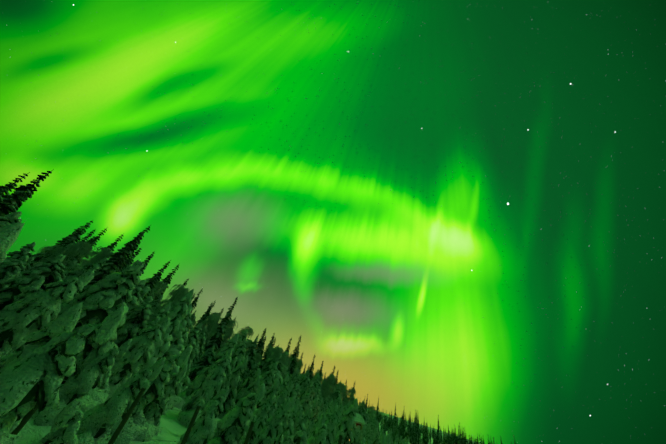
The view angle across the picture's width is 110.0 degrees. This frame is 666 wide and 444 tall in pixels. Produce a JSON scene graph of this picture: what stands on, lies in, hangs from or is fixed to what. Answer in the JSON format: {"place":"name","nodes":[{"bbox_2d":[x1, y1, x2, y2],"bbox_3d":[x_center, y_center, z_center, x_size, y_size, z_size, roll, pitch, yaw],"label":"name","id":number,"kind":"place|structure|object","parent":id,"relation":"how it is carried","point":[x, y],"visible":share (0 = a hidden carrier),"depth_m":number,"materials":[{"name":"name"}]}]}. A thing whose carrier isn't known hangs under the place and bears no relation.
{"place":"outdoors","nodes":[
{"label":"outdoors","id":0,"kind":"place"},
{"bbox_2d":[15,407,474,443],"bbox_3d":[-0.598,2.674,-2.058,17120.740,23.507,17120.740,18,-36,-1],"label":"ground","id":1,"kind":"structure","parent":0,"point":[173,429],"depth_m":6.71,"materials":[{"name":"white snow"}]},
{"bbox_2d":[0,211,21,226],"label":"tree","id":2,"kind":"object","parent":1,"relation":"on","point":[10,218],"visible":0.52,"depth_m":6.27,"materials":[{"name":"green plant"}]},
{"bbox_2d":[0,223,24,262],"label":"tree","id":3,"kind":"object","parent":1,"relation":"on","point":[9,234],"visible":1,"depth_m":4.01,"materials":[{"name":"green plant"}]},
{"bbox_2d":[0,255,28,288],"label":"tree","id":4,"kind":"object","parent":1,"relation":"on","point":[11,269],"visible":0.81,"depth_m":13.73,"materials":[{"name":"green plant"}]},
{"bbox_2d":[0,172,29,200],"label":"tree","id":5,"kind":"object","parent":1,"relation":"on","point":[10,186],"visible":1,"depth_m":12.57,"materials":[{"name":"green plant"}]},
{"bbox_2d":[0,242,35,264],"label":"tree","id":6,"kind":"object","parent":1,"relation":"on","point":[27,249],"visible":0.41,"depth_m":22.87,"materials":[{"name":"green plant"}]},
{"bbox_2d":[10,330,37,353],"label":"tree","id":7,"kind":"object","parent":1,"relation":"on","point":[21,347],"visible":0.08,"depth_m":6.72,"materials":[{"name":"green plant"}]},
{"bbox_2d":[17,256,34,277],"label":"tree","id":8,"kind":"object","parent":1,"relation":"on","point":[28,261],"visible":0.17,"depth_m":21.82,"materials":[{"name":"green plant"}]},
{"bbox_2d":[8,278,44,354],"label":"tree","id":9,"kind":"object","parent":1,"relation":"on","point":[33,286],"visible":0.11,"depth_m":6.43,"materials":[{"name":"green plant"}]},
{"bbox_2d":[0,169,53,216],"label":"tree","id":10,"kind":"object","parent":1,"relation":"on","point":[20,195],"visible":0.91,"depth_m":17.86,"materials":[{"name":"green plant"}]},
{"bbox_2d":[0,254,65,350],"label":"tree","id":11,"kind":"object","parent":1,"relation":"on","point":[10,293],"visible":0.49,"depth_m":8.47,"materials":[{"name":"green plant"}]},
{"bbox_2d":[0,302,82,443],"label":"tree","id":12,"kind":"object","parent":1,"relation":"on","point":[66,320],"visible":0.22,"depth_m":3.95,"materials":[{"name":"green plant"}]},
{"bbox_2d":[0,269,94,357],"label":"tree","id":13,"kind":"object","parent":1,"relation":"on","point":[26,315],"visible":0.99,"depth_m":5.39,"materials":[{"name":"green plant"}]},
{"bbox_2d":[29,225,83,270],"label":"tree","id":14,"kind":"object","parent":1,"relation":"on","point":[60,245],"visible":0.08,"depth_m":31.30,"materials":[{"name":"green plant"}]},
{"bbox_2d":[17,242,97,280],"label":"tree","id":15,"kind":"object","parent":1,"relation":"on","point":[72,249],"visible":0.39,"depth_m":16.60,"materials":[{"name":"green plant"}]},
{"bbox_2d":[38,398,83,443],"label":"tree","id":16,"kind":"object","parent":1,"relation":"on","point":[60,432],"visible":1,"depth_m":3.53,"materials":[{"name":"green plant"}]},
{"bbox_2d":[0,305,126,443],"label":"tree","id":17,"kind":"object","parent":1,"relation":"on","point":[29,381],"visible":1,"depth_m":3.23,"materials":[{"name":"green plant"}]},
{"bbox_2d":[38,221,92,262],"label":"tree","id":18,"kind":"object","parent":1,"relation":"on","point":[73,239],"visible":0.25,"depth_m":29.09,"materials":[{"name":"green plant"}]},
{"bbox_2d":[17,261,140,351],"bbox_3d":[-9.896,4.093,8.713,3.114,6.412,2.578,22,-36,-6],"label":"tree","id":19,"kind":"object","parent":1,"relation":"on","point":[65,305],"visible":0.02,"depth_m":9.02,"materials":[{"name":"green plant"}]},
{"bbox_2d":[64,229,95,262],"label":"tree","id":20,"kind":"object","parent":1,"relation":"on","point":[86,238],"visible":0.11,"depth_m":36.05,"materials":[{"name":"green plant"}]},
{"bbox_2d":[31,338,131,425],"bbox_3d":[-6.092,4.020,5.489,1.274,2.617,1.346,0,-39,22],"label":"tree","id":21,"kind":"object","parent":1,"relation":"on","point":[90,375],"visible":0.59,"depth_m":5.53,"materials":[{"name":"green plant"}]},
{"bbox_2d":[62,227,107,270],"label":"tree","id":22,"kind":"object","parent":1,"relation":"on","point":[91,242],"visible":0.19,"depth_m":32.67,"materials":[{"name":"green plant"}]},
{"bbox_2d":[64,257,107,279],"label":"tree","id":23,"kind":"object","parent":1,"relation":"on","point":[96,266],"visible":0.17,"depth_m":21.41,"materials":[{"name":"green plant"}]},
{"bbox_2d":[81,246,114,264],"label":"tree","id":24,"kind":"object","parent":1,"relation":"on","point":[106,253],"visible":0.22,"depth_m":30.02,"materials":[{"name":"green plant"}]},
{"bbox_2d":[54,260,143,410],"bbox_3d":[-7.539,3.959,6.583,2.864,6.176,3.681,-18,-47,42],"label":"tree","id":25,"kind":"object","parent":1,"relation":"on","point":[102,300],"visible":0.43,"depth_m":6.79,"materials":[{"name":"green plant"}]},
{"bbox_2d":[86,344,117,403],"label":"tree","id":26,"kind":"object","parent":1,"relation":"on","point":[101,397],"visible":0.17,"depth_m":7.10,"materials":[{"name":"green plant"}]},
{"bbox_2d":[90,235,122,262],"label":"tree","id":27,"kind":"object","parent":1,"relation":"on","point":[111,246],"visible":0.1,"depth_m":33.38,"materials":[{"name":"green plant"}]},
{"bbox_2d":[49,357,165,443],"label":"tree","id":28,"kind":"object","parent":1,"relation":"on","point":[109,413],"visible":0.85,"depth_m":4.82,"materials":[{"name":"green plant"}]},
{"bbox_2d":[79,230,144,293],"bbox_3d":[-19.917,5.164,19.245,2.528,11.472,2.265,20,-36,-2],"label":"tree","id":29,"kind":"object","parent":1,"relation":"on","point":[109,266],"visible":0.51,"depth_m":20.35,"materials":[{"name":"green plant"}]},
{"bbox_2d":[107,225,150,274],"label":"tree","id":30,"kind":"object","parent":1,"relation":"on","point":[135,246],"visible":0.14,"depth_m":25.63,"materials":[{"name":"green plant"}]},
{"bbox_2d":[116,248,141,272],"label":"tree","id":31,"kind":"object","parent":1,"relation":"on","point":[131,259],"visible":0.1,"depth_m":36.08,"materials":[{"name":"green plant"}]},
{"bbox_2d":[66,345,192,443],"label":"tree","id":32,"kind":"object","parent":1,"relation":"on","point":[137,423],"visible":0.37,"depth_m":6.04,"materials":[{"name":"green plant"}]},
{"bbox_2d":[114,296,152,348],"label":"tree","id":33,"kind":"object","parent":1,"relation":"on","point":[137,318],"visible":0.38,"depth_m":12.22,"materials":[{"name":"green plant"}]},
{"bbox_2d":[124,280,146,317],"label":"tree","id":34,"kind":"object","parent":1,"relation":"on","point":[136,296],"visible":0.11,"depth_m":14.65,"materials":[{"name":"green plant"}]},
{"bbox_2d":[106,317,169,400],"bbox_3d":[-7.979,5.556,8.718,2.144,4.321,2.558,31,-38,-18],"label":"tree","id":35,"kind":"object","parent":1,"relation":"on","point":[125,368],"visible":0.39,"depth_m":8.84,"materials":[{"name":"green plant"}]},
{"bbox_2d":[138,285,149,303],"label":"tree","id":36,"kind":"object","parent":1,"relation":"on","point":[144,291],"visible":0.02,"depth_m":17.77,"materials":[{"name":"green plant"}]},
{"bbox_2d":[137,252,154,278],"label":"tree","id":37,"kind":"object","parent":1,"relation":"on","point":[144,267],"visible":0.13,"depth_m":31.36,"materials":[{"name":"green plant"}]},
{"bbox_2d":[140,278,167,312],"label":"tree","id":38,"kind":"object","parent":1,"relation":"on","point":[160,286],"visible":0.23,"depth_m":31.10,"materials":[{"name":"green plant"}]},
{"bbox_2d":[139,260,170,304],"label":"tree","id":39,"kind":"object","parent":1,"relation":"on","point":[155,278],"visible":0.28,"depth_m":27.14,"materials":[{"name":"green plant"}]},
{"bbox_2d":[139,303,170,335],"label":"tree","id":40,"kind":"object","parent":1,"relation":"on","point":[161,313],"visible":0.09,"depth_m":14.66,"materials":[{"name":"green plant"}]},
{"bbox_2d":[150,295,162,319],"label":"tree","id":41,"kind":"object","parent":1,"relation":"on","point":[160,297],"visible":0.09,"depth_m":32.58,"materials":[{"name":"green plant"}]},
{"bbox_2d":[131,289,193,376],"bbox_3d":[-8.795,6.305,11.014,2.148,6.846,2.592,30,-37,-17],"label":"tree","id":42,"kind":"object","parent":1,"relation":"on","point":[177,314],"visible":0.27,"depth_m":11.47,"materials":[{"name":"green plant"}]},
{"bbox_2d":[147,299,177,323],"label":"tree","id":43,"kind":"object","parent":1,"relation":"on","point":[162,302],"visible":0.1,"depth_m":21.04,"materials":[{"name":"green plant"}]},
{"bbox_2d":[150,263,179,302],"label":"tree","id":44,"kind":"object","parent":1,"relation":"on","point":[167,278],"visible":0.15,"depth_m":40.71,"materials":[{"name":"green plant"}]},
{"bbox_2d":[143,364,187,435],"bbox_3d":[-5.432,5.511,6.864,1.227,2.596,1.189,-7,-42,30],"label":"tree","id":45,"kind":"object","parent":1,"relation":"on","point":[152,412],"visible":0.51,"depth_m":6.91,"materials":[{"name":"green plant"}]},
{"bbox_2d":[147,284,191,320],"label":"tree","id":46,"kind":"object","parent":1,"relation":"on","point":[180,293],"visible":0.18,"depth_m":24.22,"materials":[{"name":"green plant"}]},
{"bbox_2d":[0,354,343,443],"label":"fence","id":47,"kind":"object","parent":1,"relation":"on","point":[31,412],"visible":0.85,"depth_m":4.78,"materials":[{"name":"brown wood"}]},
{"bbox_2d":[162,305,191,409],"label":"tree","id":48,"kind":"object","parent":1,"relation":"on","point":[179,340],"visible":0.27,"depth_m":12.90,"materials":[{"name":"green plant"}]},
{"bbox_2d":[180,374,189,392],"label":"tree","id":49,"kind":"object","parent":1,"relation":"on","point":[185,380],"visible":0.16,"depth_m":15.80,"materials":[{"name":"green plant"}]},
{"bbox_2d":[173,323,202,409],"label":"tree","id":50,"kind":"object","parent":1,"relation":"on","point":[194,342],"visible":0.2,"depth_m":14.45,"materials":[{"name":"green plant"}]},
{"bbox_2d":[190,288,202,316],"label":"tree","id":51,"kind":"object","parent":1,"relation":"on","point":[193,303],"visible":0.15,"depth_m":37.97,"materials":[{"name":"green plant"}]},
{"bbox_2d":[177,364,216,401],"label":"tree","id":52,"kind":"object","parent":1,"relation":"on","point":[193,386],"visible":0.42,"depth_m":14.96,"materials":[{"name":"green plant"}]},
{"bbox_2d":[188,326,205,373],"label":"tree","id":53,"kind":"object","parent":1,"relation":"on","point":[201,335],"visible":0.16,"depth_m":23.56,"materials":[{"name":"green plant"}]},
{"bbox_2d":[188,346,215,382],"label":"tree","id":54,"kind":"object","parent":1,"relation":"on","point":[205,360],"visible":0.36,"depth_m":19.26,"materials":[{"name":"green plant"}]},
{"bbox_2d":[177,386,228,443],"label":"tree","id":55,"kind":"object","parent":1,"relation":"on","point":[202,429],"visible":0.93,"depth_m":6.47,"materials":[{"name":"green plant"}]},
{"bbox_2d":[177,348,231,428],"bbox_3d":[-6.305,8.942,11.686,2.156,4.921,2.621,36,-39,-24],"label":"tree","id":56,"kind":"object","parent":1,"relation":"on","point":[213,383],"visible":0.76,"depth_m":11.66,"materials":[{"name":"green plant"}]},
{"bbox_2d":[196,301,215,328],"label":"tree","id":57,"kind":"object","parent":1,"relation":"on","point":[206,314],"visible":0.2,"depth_m":44.97,"materials":[{"name":"green plant"}]},
{"bbox_2d":[195,315,221,349],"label":"tree","id":58,"kind":"object","parent":1,"relation":"on","point":[210,322],"visible":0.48,"depth_m":34.25,"materials":[{"name":"green plant"}]},
{"bbox_2d":[210,325,227,340],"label":"tree","id":59,"kind":"object","parent":1,"relation":"on","point":[215,329],"visible":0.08,"depth_m":40.00,"materials":[{"name":"green plant"}]},
{"bbox_2d":[204,297,237,360],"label":"tree","id":60,"kind":"object","parent":1,"relation":"on","point":[217,337],"visible":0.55,"depth_m":33.42,"materials":[{"name":"green plant"}]},
{"bbox_2d":[213,333,238,363],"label":"tree","id":61,"kind":"object","parent":1,"relation":"on","point":[232,344],"visible":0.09,"depth_m":20.77,"materials":[{"name":"green plant"}]},
{"bbox_2d":[216,356,236,418],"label":"tree","id":62,"kind":"object","parent":1,"relation":"on","point":[228,371],"visible":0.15,"depth_m":13.37,"materials":[{"name":"green plant"}]},
{"bbox_2d":[216,319,237,352],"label":"tree","id":63,"kind":"object","parent":1,"relation":"on","point":[230,330],"visible":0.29,"depth_m":43.39,"materials":[{"name":"green plant"}]},
{"bbox_2d":[217,355,247,418],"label":"tree","id":64,"kind":"object","parent":1,"relation":"on","point":[236,372],"visible":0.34,"depth_m":14.16,"materials":[{"name":"green plant"}]},
{"bbox_2d":[206,383,264,443],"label":"tree","id":65,"kind":"object","parent":1,"relation":"on","point":[239,414],"visible":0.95,"depth_m":7.77,"materials":[{"name":"green plant"}]},
{"bbox_2d":[218,326,253,352],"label":"tree","id":66,"kind":"object","parent":1,"relation":"on","point":[250,330],"visible":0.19,"depth_m":38.51,"materials":[{"name":"green plant"}]},
{"bbox_2d":[231,338,245,367],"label":"tree","id":67,"kind":"object","parent":1,"relation":"on","point":[239,351],"visible":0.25,"depth_m":22.28,"materials":[{"name":"green plant"}]},
{"bbox_2d":[235,361,259,405],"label":"tree","id":68,"kind":"object","parent":1,"relation":"on","point":[244,385],"visible":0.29,"depth_m":23.07,"materials":[{"name":"green plant"}]},
{"bbox_2d":[237,375,259,402],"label":"tree","id":69,"kind":"object","parent":1,"relation":"on","point":[253,386],"visible":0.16,"depth_m":13.68,"materials":[{"name":"green plant"}]},
{"bbox_2d":[240,338,257,375],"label":"tree","id":70,"kind":"object","parent":1,"relation":"on","point":[251,353],"visible":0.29,"depth_m":37.15,"materials":[{"name":"green plant"}]},
{"bbox_2d":[245,368,260,411],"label":"tree","id":71,"kind":"object","parent":1,"relation":"on","point":[257,374],"visible":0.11,"depth_m":15.35,"materials":[{"name":"green plant"}]},
{"bbox_2d":[241,392,275,443],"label":"tree","id":72,"kind":"object","parent":1,"relation":"on","point":[262,410],"visible":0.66,"depth_m":9.42,"materials":[{"name":"green plant"}]},
{"bbox_2d":[255,328,265,363],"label":"tree","id":73,"kind":"object","parent":1,"relation":"on","point":[259,344],"visible":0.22,"depth_m":46.68,"materials":[{"name":"green plant"}]},
{"bbox_2d":[252,377,280,435],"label":"tree","id":74,"kind":"object","parent":1,"relation":"on","point":[275,387],"visible":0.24,"depth_m":12.60,"materials":[{"name":"green plant"}]},
{"bbox_2d":[256,361,277,408],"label":"tree","id":75,"kind":"object","parent":1,"relation":"on","point":[267,379],"visible":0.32,"depth_m":25.33,"materials":[{"name":"green plant"}]},
{"bbox_2d":[259,334,274,370],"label":"tree","id":76,"kind":"object","parent":1,"relation":"on","point":[264,357],"visible":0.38,"depth_m":43.27,"materials":[{"name":"green plant"}]},
{"bbox_2d":[260,346,274,374],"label":"tree","id":77,"kind":"object","parent":1,"relation":"on","point":[269,351],"visible":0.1,"depth_m":37.83,"materials":[{"name":"green plant"}]},
{"bbox_2d":[261,352,275,375],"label":"tree","id":78,"kind":"object","parent":1,"relation":"on","point":[267,362],"visible":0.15,"depth_m":35.15,"materials":[{"name":"green plant"}]},
{"bbox_2d":[254,397,290,443],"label":"tree","id":79,"kind":"object","parent":1,"relation":"on","point":[272,424],"visible":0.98,"depth_m":7.59,"materials":[{"name":"green plant"}]},
{"bbox_2d":[261,354,283,386],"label":"tree","id":80,"kind":"object","parent":1,"relation":"on","point":[279,369],"visible":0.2,"depth_m":31.97,"materials":[{"name":"green plant"}]},
{"bbox_2d":[266,346,289,379],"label":"tree","id":81,"kind":"object","parent":1,"relation":"on","point":[278,352],"visible":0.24,"depth_m":33.77,"materials":[{"name":"green plant"}]},
{"bbox_2d":[279,374,289,399],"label":"tree","id":82,"kind":"object","parent":1,"relation":"on","point":[283,384],"visible":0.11,"depth_m":21.97,"materials":[{"name":"green plant"}]},
{"bbox_2d":[276,396,294,443],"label":"tree","id":83,"kind":"object","parent":1,"relation":"on","point":[284,425],"visible":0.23,"depth_m":10.60,"materials":[{"name":"green plant"}]},
{"bbox_2d":[283,430,292,443],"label":"tree","id":84,"kind":"object","parent":1,"relation":"on","point":[287,438],"visible":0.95,"depth_m":9.47,"materials":[{"name":"green plant"}]},
{"bbox_2d":[283,414,293,437],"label":"tree","id":85,"kind":"object","parent":1,"relation":"on","point":[290,429],"visible":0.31,"depth_m":13.19,"materials":[{"name":"green plant"}]},
{"bbox_2d":[287,336,300,377],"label":"tree","id":86,"kind":"object","parent":1,"relation":"on","point":[291,370],"visible":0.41,"depth_m":49.09,"materials":[{"name":"green plant"}]},
{"bbox_2d":[290,405,297,429],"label":"tree","id":87,"kind":"object","parent":1,"relation":"on","point":[294,411],"visible":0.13,"depth_m":18.51,"materials":[{"name":"green plant"}]},
{"bbox_2d":[289,374,299,396],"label":"tree","id":88,"kind":"object","parent":1,"relation":"on","point":[296,382],"visible":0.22,"depth_m":35.65,"materials":[{"name":"green plant"}]},
{"bbox_2d":[288,358,303,370],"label":"tree","id":89,"kind":"object","parent":1,"relation":"on","point":[299,362],"visible":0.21,"depth_m":50.01,"materials":[{"name":"green plant"}]},
{"bbox_2d":[293,409,306,443],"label":"tree","id":90,"kind":"object","parent":1,"relation":"on","point":[300,423],"visible":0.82,"depth_m":8.03,"materials":[{"name":"green plant"}]},
{"bbox_2d":[297,407,310,427],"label":"tree","id":91,"kind":"object","parent":1,"relation":"on","point":[306,416],"visible":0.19,"depth_m":15.06,"materials":[{"name":"green plant"}]},
{"bbox_2d":[299,370,309,392],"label":"tree","id":92,"kind":"object","parent":1,"relation":"on","point":[304,378],"visible":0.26,"depth_m":42.69,"materials":[{"name":"green plant"}]},
{"bbox_2d":[301,380,313,424],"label":"tree","id":93,"kind":"object","parent":1,"relation":"on","point":[306,401],"visible":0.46,"depth_m":27.82,"materials":[{"name":"green plant"}]},
{"bbox_2d":[308,401,319,424],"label":"tree","id":94,"kind":"object","parent":1,"relation":"on","point":[314,414],"visible":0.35,"depth_m":24.70,"materials":[{"name":"green plant"}]},
{"bbox_2d":[309,412,321,437],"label":"tree","id":95,"kind":"object","parent":1,"relation":"on","point":[316,421],"visible":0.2,"depth_m":17.55,"materials":[{"name":"green plant"}]},
{"bbox_2d":[313,374,321,411],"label":"tree","id":96,"kind":"object","parent":1,"relation":"on","point":[317,384],"visible":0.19,"depth_m":38.13,"materials":[{"name":"green plant"}]},
{"bbox_2d":[314,412,326,443],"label":"tree","id":97,"kind":"object","parent":1,"relation":"on","point":[321,437],"visible":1,"depth_m":9.21,"materials":[{"name":"green plant"}]},
{"bbox_2d":[307,405,337,443],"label":"tree","id":98,"kind":"object","parent":1,"relation":"on","point":[312,438],"visible":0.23,"depth_m":12.38,"materials":[{"name":"green plant"}]},
{"bbox_2d":[320,383,332,403],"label":"tree","id":99,"kind":"object","parent":1,"relation":"on","point":[325,391],"visible":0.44,"depth_m":45.03,"materials":[{"name":"green plant"}]},
{"bbox_2d":[313,404,343,443],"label":"tree","id":100,"kind":"object","parent":1,"relation":"on","point":[332,422],"visible":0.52,"depth_m":11.03,"materials":[{"name":"green plant"}]},
{"bbox_2d":[322,379,334,400],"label":"tree","id":101,"kind":"object","parent":1,"relation":"on","point":[330,384],"visible":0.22,"depth_m":53.65,"materials":[{"name":"green plant"}]},
{"bbox_2d":[323,374,335,395],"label":"tree","id":102,"kind":"object","parent":1,"relation":"on","point":[330,377],"visible":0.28,"depth_m":54.81,"materials":[{"name":"green plant"}]},
{"bbox_2d":[332,386,341,404],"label":"tree","id":103,"kind":"object","parent":1,"relation":"on","point":[337,394],"visible":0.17,"depth_m":51.93,"materials":[{"name":"green plant"}]},
{"bbox_2d":[333,398,358,443],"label":"tree","id":104,"kind":"object","parent":1,"relation":"on","point":[345,425],"visible":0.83,"depth_m":14.20,"materials":[{"name":"green plant"}]},
{"bbox_2d":[342,387,355,406],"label":"tree","id":105,"kind":"object","parent":1,"relation":"on","point":[351,391],"visible":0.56,"depth_m":52.80,"materials":[{"name":"green plant"}]},
{"bbox_2d":[349,421,360,443],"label":"tree","id":106,"kind":"object","parent":1,"relation":"on","point":[356,436],"visible":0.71,"depth_m":16.56,"materials":[{"name":"green plant"}]},
{"bbox_2d":[354,413,365,429],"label":"cabin","id":107,"kind":"object","parent":1,"relation":"on","point":[358,419],"visible":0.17,"depth_m":45.12,"materials":[{"name":"red paint"}]},
{"bbox_2d":[357,400,367,430],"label":"tree","id":108,"kind":"object","parent":1,"relation":"on","point":[362,412],"visible":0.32,"depth_m":57.99,"materials":[{"name":"green plant"}]},
{"bbox_2d":[373,427,379,443],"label":"tree","id":109,"kind":"object","parent":1,"relation":"on","point":[376,439],"visible":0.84,"depth_m":23.64,"materials":[{"name":"green plant"}]},
{"bbox_2d":[0,0,665,443],"label":"sky","id":110,"kind":"structure","parent":0,"point":[457,208],"materials":[{"name":"green"}]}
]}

